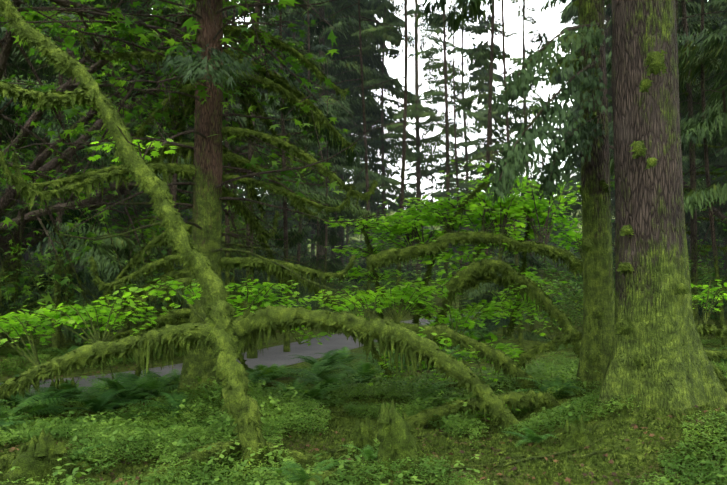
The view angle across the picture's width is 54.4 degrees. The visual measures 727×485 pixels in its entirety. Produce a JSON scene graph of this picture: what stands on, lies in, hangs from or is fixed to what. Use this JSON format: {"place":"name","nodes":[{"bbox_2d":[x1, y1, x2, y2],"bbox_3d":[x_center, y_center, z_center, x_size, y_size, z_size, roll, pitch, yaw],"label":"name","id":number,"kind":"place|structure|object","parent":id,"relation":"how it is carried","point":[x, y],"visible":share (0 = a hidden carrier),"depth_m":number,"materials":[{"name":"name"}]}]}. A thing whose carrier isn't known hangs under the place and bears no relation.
{"place":"outdoors","nodes":[
{"label":"outdoors","id":0,"kind":"place"},
{"bbox_2d":[1,112,34,163],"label":"tree","id":1,"kind":"object","parent":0,"point":[33,156],"depth_m":23.66,"materials":[{"name":"plant"}]},
{"bbox_2d":[3,2,53,253],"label":"tree","id":2,"kind":"object","parent":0,"point":[38,121],"depth_m":41.22,"materials":[{"name":"plant"}]},
{"bbox_2d":[21,250,39,267],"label":"tree","id":3,"kind":"object","parent":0,"point":[37,264],"visible":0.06,"depth_m":51.52,"materials":[{"name":"plant"}]},
{"bbox_2d":[0,51,62,233],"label":"tree","id":4,"kind":"object","parent":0,"point":[2,190],"depth_m":37.15,"materials":[{"name":"plant"}]},
{"bbox_2d":[20,266,46,288],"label":"shrub","id":5,"kind":"object","parent":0,"point":[27,274],"depth_m":48.57,"materials":[{"name":"plant"}]},
{"bbox_2d":[32,242,78,294],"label":"tree","id":6,"kind":"object","parent":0,"point":[44,272],"visible":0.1,"depth_m":52.20,"materials":[{"name":"plant"}]},
{"bbox_2d":[114,17,194,311],"bbox_3d":[-13.210,-9.539,45.102,9.063,28.600,9.559,3,-4,-37],"label":"tree","id":7,"kind":"object","parent":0,"point":[163,132],"depth_m":44.72,"materials":[{"name":"plant"}]},
{"bbox_2d":[152,135,236,308],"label":"tree","id":8,"kind":"object","parent":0,"point":[176,268],"depth_m":32.31,"materials":[{"name":"plant"}]},
{"bbox_2d":[182,0,278,283],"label":"tree","id":9,"kind":"object","parent":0,"point":[239,185],"depth_m":46.84,"materials":[{"name":"plant"}]},
{"bbox_2d":[0,311,506,394],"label":"road","id":10,"kind":"structure","parent":0,"point":[275,355],"depth_m":17.64,"materials":[{"name":"asphalt"}]},
{"bbox_2d":[274,221,316,260],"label":"tree","id":11,"kind":"object","parent":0,"point":[303,222],"depth_m":73.08,"materials":[{"name":"plant"}]},
{"bbox_2d":[266,220,330,265],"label":"shrub","id":12,"kind":"object","parent":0,"point":[305,243],"depth_m":60.13,"materials":[{"name":"plant"}]},
{"bbox_2d":[327,226,381,262],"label":"shrub","id":13,"kind":"object","parent":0,"point":[354,238],"depth_m":79.33,"materials":[{"name":"plant"}]},
{"bbox_2d":[0,208,726,484],"bbox_3d":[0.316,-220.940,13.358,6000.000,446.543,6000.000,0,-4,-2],"label":"plants","id":14,"kind":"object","parent":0,"point":[539,326],"depth_m":10.46,"materials":[{"name":"plant"}]},
{"bbox_2d":[1,244,62,342],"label":"shrub","id":15,"kind":"object","parent":14,"relation":"on","point":[23,262],"depth_m":18.82,"materials":[{"name":"plant"}]},
{"bbox_2d":[21,119,47,297],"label":"tree","id":16,"kind":"object","parent":14,"relation":"on","point":[25,255],"depth_m":50.05,"materials":[{"name":"plant"}]},
{"bbox_2d":[0,3,87,344],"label":"tree","id":17,"kind":"object","parent":14,"relation":"on","point":[9,129],"depth_m":18.18,"materials":[{"name":"plant"}]},
{"bbox_2d":[21,276,81,307],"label":"shrub","id":18,"kind":"object","parent":14,"relation":"on","point":[53,288],"depth_m":39.84,"materials":[{"name":"plant"}]},
{"bbox_2d":[3,0,139,311],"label":"tree","id":19,"kind":"object","parent":14,"relation":"on","point":[113,201],"depth_m":39.20,"materials":[{"name":"plant"}]},
{"bbox_2d":[39,280,122,323],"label":"shrub","id":20,"kind":"object","parent":14,"relation":"on","point":[79,301],"depth_m":31.76,"materials":[{"name":"plant"}]},
{"bbox_2d":[44,290,120,313],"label":"shrub","id":21,"kind":"object","parent":14,"relation":"on","point":[76,300],"depth_m":32.26,"materials":[{"name":"plant"}]},
{"bbox_2d":[0,0,188,355],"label":"tree","id":22,"kind":"object","parent":14,"relation":"on","point":[107,250],"depth_m":16.05,"materials":[{"name":"plant"}]},
{"bbox_2d":[49,124,150,334],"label":"tree","id":23,"kind":"object","parent":14,"relation":"on","point":[93,289],"depth_m":24.25,"materials":[{"name":"plant"}]},
{"bbox_2d":[37,0,183,297],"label":"tree","id":24,"kind":"object","parent":14,"relation":"on","point":[128,8],"depth_m":40.34,"materials":[{"name":"plant"}]},
{"bbox_2d":[85,293,152,334],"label":"shrub","id":25,"kind":"object","parent":14,"relation":"on","point":[122,322],"depth_m":22.98,"materials":[{"name":"plant"}]},
{"bbox_2d":[80,276,173,326],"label":"shrub","id":26,"kind":"object","parent":14,"relation":"on","point":[113,301],"depth_m":30.17,"materials":[{"name":"plant"}]},
{"bbox_2d":[0,0,255,348],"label":"tree","id":27,"kind":"object","parent":14,"relation":"on","point":[19,58],"depth_m":20.17,"materials":[{"name":"plant"}]},
{"bbox_2d":[71,0,280,315],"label":"tree","id":28,"kind":"object","parent":14,"relation":"on","point":[132,126],"depth_m":18.99,"materials":[{"name":"plant"}]},
{"bbox_2d":[137,30,243,307],"bbox_3d":[-10.586,-4.474,42.739,6.937,18.319,6.999,0,-4,1],"label":"tree","id":29,"kind":"object","parent":14,"relation":"on","point":[185,211],"depth_m":41.52,"materials":[{"name":"plant"}]},
{"bbox_2d":[150,248,277,310],"bbox_3d":[-6.740,1.926,30.209,6.326,3.411,5.058,-3,-5,44],"label":"shrub","id":30,"kind":"object","parent":14,"relation":"on","point":[184,267],"depth_m":30.15,"materials":[{"name":"plant"}]},
{"bbox_2d":[161,0,278,398],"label":"conifer trunk","id":31,"kind":"object","parent":14,"relation":"on","point":[207,203],"visible":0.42,"depth_m":9.62,"materials":[{"name":"brown plant"}]},
{"bbox_2d":[0,0,397,328],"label":"tree branches","id":32,"kind":"object","parent":31,"relation":"attached to","point":[234,170],"visible":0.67,"depth_m":9.35,"materials":[{"name":"plant"}]},
{"bbox_2d":[133,0,320,309],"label":"tree","id":33,"kind":"object","parent":14,"relation":"on","point":[256,209],"depth_m":28.10,"materials":[{"name":"plant"}]},
{"bbox_2d":[182,281,278,310],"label":"shrub","id":34,"kind":"object","parent":14,"relation":"on","point":[242,296],"depth_m":32.15,"materials":[{"name":"plant"}]},
{"bbox_2d":[238,6,292,248],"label":"tree","id":35,"kind":"object","parent":14,"relation":"on","point":[272,13],"depth_m":77.78,"materials":[{"name":"plant"}]},
{"bbox_2d":[235,11,298,280],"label":"tree","id":36,"kind":"object","parent":14,"relation":"on","point":[268,213],"depth_m":67.87,"materials":[{"name":"plant"}]},
{"bbox_2d":[237,40,302,294],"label":"tree","id":37,"kind":"object","parent":14,"relation":"on","point":[289,222],"depth_m":55.30,"materials":[{"name":"plant"}]},
{"bbox_2d":[245,213,314,287],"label":"tree","id":38,"kind":"object","parent":14,"relation":"on","point":[297,242],"depth_m":50.11,"materials":[{"name":"plant"}]},
{"bbox_2d":[2,377,590,484],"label":"mossy stumps","id":39,"kind":"object","parent":14,"relation":"on","point":[42,446],"visible":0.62,"depth_m":5.76,"materials":[{"name":"plant"}]},
{"bbox_2d":[290,292,315,308],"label":"shrub","id":40,"kind":"object","parent":14,"relation":"on","point":[308,300],"depth_m":46.64,"materials":[{"name":"plant"}]},
{"bbox_2d":[256,14,364,309],"bbox_3d":[-2.253,-3.358,32.748,5.519,14.699,6.145,1,-4,-12],"label":"tree","id":41,"kind":"object","parent":14,"relation":"on","point":[339,160],"depth_m":32.83,"materials":[{"name":"plant"}]},
{"bbox_2d":[263,8,358,263],"bbox_3d":[-5.810,-13.879,57.953,10.019,36.664,9.538,2,-4,-28],"label":"tree","id":42,"kind":"object","parent":14,"relation":"on","point":[286,30],"depth_m":58.75,"materials":[{"name":"plant"}]},
{"bbox_2d":[267,19,378,281],"bbox_3d":[-4.622,-13.795,65.438,11.181,35.860,9.746,1,-4,-22],"label":"tree","id":43,"kind":"object","parent":14,"relation":"on","point":[291,217],"depth_m":64.47,"materials":[{"name":"plant"}]},
{"bbox_2d":[237,0,414,308],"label":"tree","id":44,"kind":"object","parent":14,"relation":"on","point":[345,29],"depth_m":46.74,"materials":[{"name":"plant"}]},
{"bbox_2d":[267,246,386,302],"bbox_3d":[-4.229,1.605,51.255,12.832,5.810,8.729,2,-4,-26],"label":"shrub","id":45,"kind":"object","parent":14,"relation":"on","point":[292,258],"depth_m":50.28,"materials":[{"name":"plant"}]},
{"bbox_2d":[303,132,362,240],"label":"tree","id":46,"kind":"object","parent":14,"relation":"on","point":[329,225],"depth_m":72.52,"materials":[{"name":"plant"}]},
{"bbox_2d":[301,230,366,291],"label":"shrub","id":47,"kind":"object","parent":14,"relation":"on","point":[330,258],"depth_m":55.45,"materials":[{"name":"plant"}]},
{"bbox_2d":[268,0,405,297],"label":"tree","id":48,"kind":"object","parent":14,"relation":"on","point":[350,123],"depth_m":53.82,"materials":[{"name":"plant"}]},
{"bbox_2d":[310,236,370,260],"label":"shrub","id":49,"kind":"object","parent":14,"relation":"on","point":[349,249],"depth_m":77.67,"materials":[{"name":"plant"}]},
{"bbox_2d":[301,38,391,259],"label":"tree","id":50,"kind":"object","parent":14,"relation":"on","point":[350,183],"depth_m":67.58,"materials":[{"name":"plant"}]},
{"bbox_2d":[277,0,423,303],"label":"tree","id":51,"kind":"object","parent":14,"relation":"on","point":[369,5],"depth_m":50.23,"materials":[{"name":"plant"}]},
{"bbox_2d":[344,158,376,262],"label":"tree","id":52,"kind":"object","parent":14,"relation":"on","point":[354,239],"depth_m":82.18,"materials":[{"name":"plant"}]},
{"bbox_2d":[0,0,726,360],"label":"conifer tree","id":53,"kind":"object","parent":14,"relation":"on","point":[471,10],"depth_m":29.41,"materials":[{"name":"plant"}]},
{"bbox_2d":[0,0,726,386],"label":"bigleaf maple tree","id":54,"kind":"object","parent":14,"relation":"on","point":[122,30],"depth_m":11.33,"materials":[{"name":"plant"}]},
{"bbox_2d":[0,135,726,484],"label":"vine maple","id":55,"kind":"object","parent":14,"relation":"on","point":[515,212],"depth_m":9.95,"materials":[{"name":"plant"}]},
{"bbox_2d":[0,0,726,484],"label":"mossy maple limbs","id":56,"kind":"object","parent":14,"relation":"on","point":[242,324],"visible":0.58,"depth_m":8.13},
{"bbox_2d":[0,0,726,484],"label":"hanging moss","id":57,"kind":"object","parent":56,"relation":"hanging from","point":[144,352],"visible":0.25,"depth_m":7.94,"materials":[{"name":"plant"}]},
{"bbox_2d":[0,337,726,484],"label":"ground cover","id":58,"kind":"object","parent":14,"relation":"on","point":[104,429],"visible":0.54,"depth_m":7.41,"materials":[{"name":"green plant"}]},
{"bbox_2d":[1,360,725,484],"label":"ground","id":59,"kind":"structure","parent":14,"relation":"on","point":[514,468],"depth_m":6.50,"materials":[{"name":"plant"}]},
{"bbox_2d":[0,311,726,484],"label":"ferns","id":60,"kind":"object","parent":14,"relation":"on","point":[132,388],"visible":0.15,"depth_m":9.72,"materials":[{"name":"plant"}]},
{"bbox_2d":[345,152,381,261],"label":"tree","id":61,"kind":"object","parent":14,"relation":"on","point":[353,227],"depth_m":73.16,"materials":[{"name":"plant"}]},
{"bbox_2d":[339,126,415,302],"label":"tree","id":62,"kind":"object","parent":14,"relation":"on","point":[373,206],"depth_m":50.70,"materials":[{"name":"plant"}]},
{"bbox_2d":[312,232,442,311],"bbox_3d":[0.354,1.584,46.198,8.930,5.943,13.126,1,-4,-20],"label":"shrub","id":63,"kind":"object","parent":14,"relation":"on","point":[348,242],"depth_m":47.66,"materials":[{"name":"plant"}]},
{"bbox_2d":[345,251,413,281],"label":"shrub","id":64,"kind":"object","parent":14,"relation":"on","point":[364,261],"depth_m":56.14,"materials":[{"name":"plant"}]},
{"bbox_2d":[308,212,452,314],"bbox_3d":[0.636,1.481,42.508,12.780,5.787,8.694,-3,-4,38],"label":"shrub","id":65,"kind":"object","parent":14,"relation":"on","point":[389,270],"depth_m":41.16,"materials":[{"name":"plant"}]},
{"bbox_2d":[372,156,413,267],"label":"tree","id":66,"kind":"object","parent":14,"relation":"on","point":[390,210],"depth_m":69.53,"materials":[{"name":"plant"}]},
{"bbox_2d":[388,185,425,303],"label":"tree","id":67,"kind":"object","parent":14,"relation":"on","point":[413,188],"depth_m":53.53,"materials":[{"name":"plant"}]},
{"bbox_2d":[400,182,415,267],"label":"tree","id":68,"kind":"object","parent":14,"relation":"on","point":[405,205],"depth_m":80.39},
{"bbox_2d":[360,244,457,315],"bbox_3d":[2.851,2.142,41.591,6.570,4.373,9.658,3,-4,-38],"label":"shrub","id":69,"kind":"object","parent":14,"relation":"on","point":[450,263],"depth_m":39.89,"materials":[{"name":"plant"}]},
{"bbox_2d":[390,175,428,269],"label":"tree","id":70,"kind":"object","parent":14,"relation":"on","point":[414,199],"depth_m":75.42,"materials":[{"name":"plant"}]},
{"bbox_2d":[396,164,425,264],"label":"tree","id":71,"kind":"object","parent":14,"relation":"on","point":[410,170],"depth_m":84.33,"materials":[{"name":"plant"}]},
{"bbox_2d":[393,158,458,305],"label":"tree","id":72,"kind":"object","parent":14,"relation":"on","point":[431,194],"depth_m":50.11,"materials":[{"name":"plant"}]},
{"bbox_2d":[436,177,453,269],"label":"tree","id":73,"kind":"object","parent":14,"relation":"on","point":[441,189],"visible":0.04,"depth_m":81.89,"materials":[{"name":"plant"}]},
{"bbox_2d":[433,139,462,197],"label":"tree","id":74,"kind":"object","parent":14,"relation":"on","point":[438,191],"depth_m":95.20,"materials":[{"name":"plant"}]},
{"bbox_2d":[423,136,474,273],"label":"tree","id":75,"kind":"object","parent":14,"relation":"on","point":[442,193],"depth_m":75.22,"materials":[{"name":"plant"}]},
{"bbox_2d":[435,140,470,274],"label":"tree","id":76,"kind":"object","parent":14,"relation":"on","point":[455,206],"depth_m":72.04,"materials":[{"name":"plant"}]},
{"bbox_2d":[435,140,481,269],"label":"tree","id":77,"kind":"object","parent":14,"relation":"on","point":[463,159],"depth_m":67.13,"materials":[{"name":"plant"}]},
{"bbox_2d":[453,141,484,196],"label":"tree","id":78,"kind":"object","parent":14,"relation":"on","point":[462,152],"depth_m":88.58,"materials":[{"name":"plant"}]},
{"bbox_2d":[449,138,503,271],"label":"tree","id":79,"kind":"object","parent":14,"relation":"on","point":[473,171],"depth_m":73.30,"materials":[{"name":"plant"}]},
{"bbox_2d":[457,170,511,274],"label":"tree","id":80,"kind":"object","parent":14,"relation":"on","point":[476,244],"depth_m":61.25,"materials":[{"name":"plant"}]},
{"bbox_2d":[458,13,512,230],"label":"tree","id":81,"kind":"object","parent":14,"relation":"on","point":[485,89],"depth_m":78.62,"materials":[{"name":"plant"}]},
{"bbox_2d":[429,271,562,333],"bbox_3d":[4.388,2.159,24.152,4.424,2.386,3.538,-2,-4,31],"label":"shrub","id":82,"kind":"object","parent":14,"relation":"on","point":[481,301],"depth_m":24.19,"materials":[{"name":"plant"}]},
{"bbox_2d":[483,146,523,262],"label":"tree","id":83,"kind":"object","parent":14,"relation":"on","point":[509,224],"depth_m":71.30,"materials":[{"name":"plant"}]},
{"bbox_2d":[450,143,559,341],"bbox_3d":[4.660,0.138,24.304,3.840,7.725,3.326,2,-4,-24],"label":"tree","id":84,"kind":"object","parent":14,"relation":"on","point":[477,299],"depth_m":23.85,"materials":[{"name":"plant"}]},
{"bbox_2d":[466,250,582,326],"bbox_3d":[6.377,1.873,31.481,5.793,3.906,7.245,-3,-4,38],"label":"shrub","id":85,"kind":"object","parent":14,"relation":"on","point":[568,274],"depth_m":32.00,"materials":[{"name":"plant"}]},
{"bbox_2d":[512,199,550,281],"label":"tree","id":86,"kind":"object","parent":14,"relation":"on","point":[532,253],"depth_m":65.13,"materials":[{"name":"plant"}]},
{"bbox_2d":[497,266,582,339],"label":"shrub","id":87,"kind":"object","parent":14,"relation":"on","point":[565,309],"depth_m":22.39,"materials":[{"name":"plant"}]},
{"bbox_2d":[534,255,558,277],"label":"shrub","id":88,"kind":"object","parent":14,"relation":"on","point":[542,271],"depth_m":69.12,"materials":[{"name":"plant"}]},
{"bbox_2d":[533,127,579,279],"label":"tree","id":89,"kind":"object","parent":14,"relation":"on","point":[559,259],"depth_m":66.91,"materials":[{"name":"plant"}]},
{"bbox_2d":[537,277,577,312],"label":"shrub","id":90,"kind":"object","parent":14,"relation":"on","point":[565,302],"depth_m":43.73,"materials":[{"name":"plant"}]},
{"bbox_2d":[551,119,579,243],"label":"tree","id":91,"kind":"object","parent":14,"relation":"on","point":[570,185],"depth_m":87.73,"materials":[{"name":"plant"}]},
{"bbox_2d":[542,256,614,316],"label":"shrub","id":92,"kind":"object","parent":14,"relation":"on","point":[574,287],"depth_m":34.97,"materials":[{"name":"plant"}]},
{"bbox_2d":[549,0,612,194],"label":"tree","id":93,"kind":"object","parent":14,"relation":"on","point":[569,21],"depth_m":89.99,"materials":[{"name":"plant"}]},
{"bbox_2d":[556,5,614,299],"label":"tree","id":94,"kind":"object","parent":14,"relation":"on","point":[610,109],"depth_m":39.10,"materials":[{"name":"plant"}]},
{"bbox_2d":[573,0,614,395],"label":"conifer trunk","id":95,"kind":"object","parent":14,"relation":"on","point":[598,292],"visible":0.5,"depth_m":8.76,"materials":[{"name":"green plant"}]},
{"bbox_2d":[497,215,726,327],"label":"shrub","id":96,"kind":"object","parent":14,"relation":"on","point":[575,284],"depth_m":25.75,"materials":[{"name":"plant"}]},
{"bbox_2d":[544,0,686,223],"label":"tree","id":97,"kind":"object","parent":14,"relation":"on","point":[567,11],"depth_m":44.48,"materials":[{"name":"plant"}]},
{"bbox_2d":[581,7,685,241],"bbox_3d":[21.182,-13.324,55.238,9.188,35.158,10.042,0,-4,2],"label":"tree","id":98,"kind":"object","parent":14,"relation":"on","point":[613,229],"depth_m":55.82,"materials":[{"name":"plant"}]},
{"bbox_2d":[553,260,722,304],"bbox_3d":[8.507,1.783,22.562,5.126,2.764,4.099,-1,-4,18],"label":"shrub","id":99,"kind":"object","parent":14,"relation":"on","point":[614,292],"depth_m":21.41,"materials":[{"name":"plant"}]},
{"bbox_2d":[578,0,726,296],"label":"tree","id":100,"kind":"object","parent":14,"relation":"on","point":[717,117],"depth_m":18.00,"materials":[{"name":"plant"}]},
{"bbox_2d":[596,0,726,413],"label":"conifer trunk","id":101,"kind":"object","parent":14,"relation":"on","point":[678,373],"visible":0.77,"depth_m":7.42,"materials":[{"name":"brown plant"}]},
{"bbox_2d":[42,0,611,208],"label":"tree branches","id":102,"kind":"object","parent":101,"relation":"attached to","point":[518,156],"visible":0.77,"depth_m":8.05,"materials":[{"name":"plant"}]},
{"bbox_2d":[611,42,713,266],"bbox_3d":[21.119,-9.987,51.736,8.805,28.560,8.412,0,-4,-6],"label":"tree","id":103,"kind":"object","parent":14,"relation":"on","point":[613,233],"depth_m":49.19,"materials":[{"name":"plant"}]},
{"bbox_2d":[606,0,726,262],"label":"tree","id":104,"kind":"object","parent":14,"relation":"on","point":[702,185],"depth_m":37.85,"materials":[{"name":"plant"}]},
{"bbox_2d":[614,215,726,326],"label":"shrub","id":105,"kind":"object","parent":14,"relation":"on","point":[709,276],"depth_m":24.42,"materials":[{"name":"plant"}]},
{"bbox_2d":[679,22,718,301],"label":"tree","id":106,"kind":"object","parent":14,"relation":"on","point":[687,176],"depth_m":48.36,"materials":[{"name":"plant"}]},
{"bbox_2d":[678,0,726,154],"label":"tree","id":107,"kind":"object","parent":14,"relation":"on","point":[716,8],"depth_m":36.00,"materials":[{"name":"plant"}]},
{"bbox_2d":[681,21,726,317],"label":"tree","id":108,"kind":"object","parent":14,"relation":"on","point":[719,230],"depth_m":23.23,"materials":[{"name":"plant"}]},
{"bbox_2d":[688,230,721,308],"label":"tree","id":109,"kind":"object","parent":14,"relation":"on","point":[705,288],"depth_m":33.50,"materials":[{"name":"plant"}]},
{"bbox_2d":[684,51,726,244],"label":"tree","id":110,"kind":"object","parent":14,"relation":"on","point":[712,176],"depth_m":41.63,"materials":[{"name":"plant"}]},
{"bbox_2d":[688,238,726,308],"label":"shrub","id":111,"kind":"object","parent":14,"relation":"on","point":[706,272],"depth_m":30.72,"materials":[{"name":"plant"}]},
{"bbox_2d":[696,4,726,238],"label":"tree","id":112,"kind":"object","parent":14,"relation":"on","point":[717,154],"depth_m":31.20,"materials":[{"name":"plant"}]},
{"bbox_2d":[698,249,725,292],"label":"shrub","id":113,"kind":"object","parent":14,"relation":"on","point":[718,261],"depth_m":40.02,"materials":[{"name":"plant"}]},
{"bbox_2d":[701,156,723,274],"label":"tree","id":114,"kind":"object","parent":14,"relation":"on","point":[722,256],"visible":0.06,"depth_m":52.75,"materials":[{"name":"plant"}]},
{"bbox_2d":[152,0,694,209],"label":"sky","id":115,"kind":"structure","parent":0,"point":[548,23],"materials":[{"name":"white"}]},
{"bbox_2d":[548,209,581,268],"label":"tree","id":116,"kind":"object","parent":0,"point":[558,238],"depth_m":77.27,"materials":[{"name":"plant"}]},
{"bbox_2d":[552,210,614,254],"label":"shrub","id":117,"kind":"object","parent":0,"point":[578,231],"depth_m":77.65,"materials":[{"name":"plant"}]}
]}

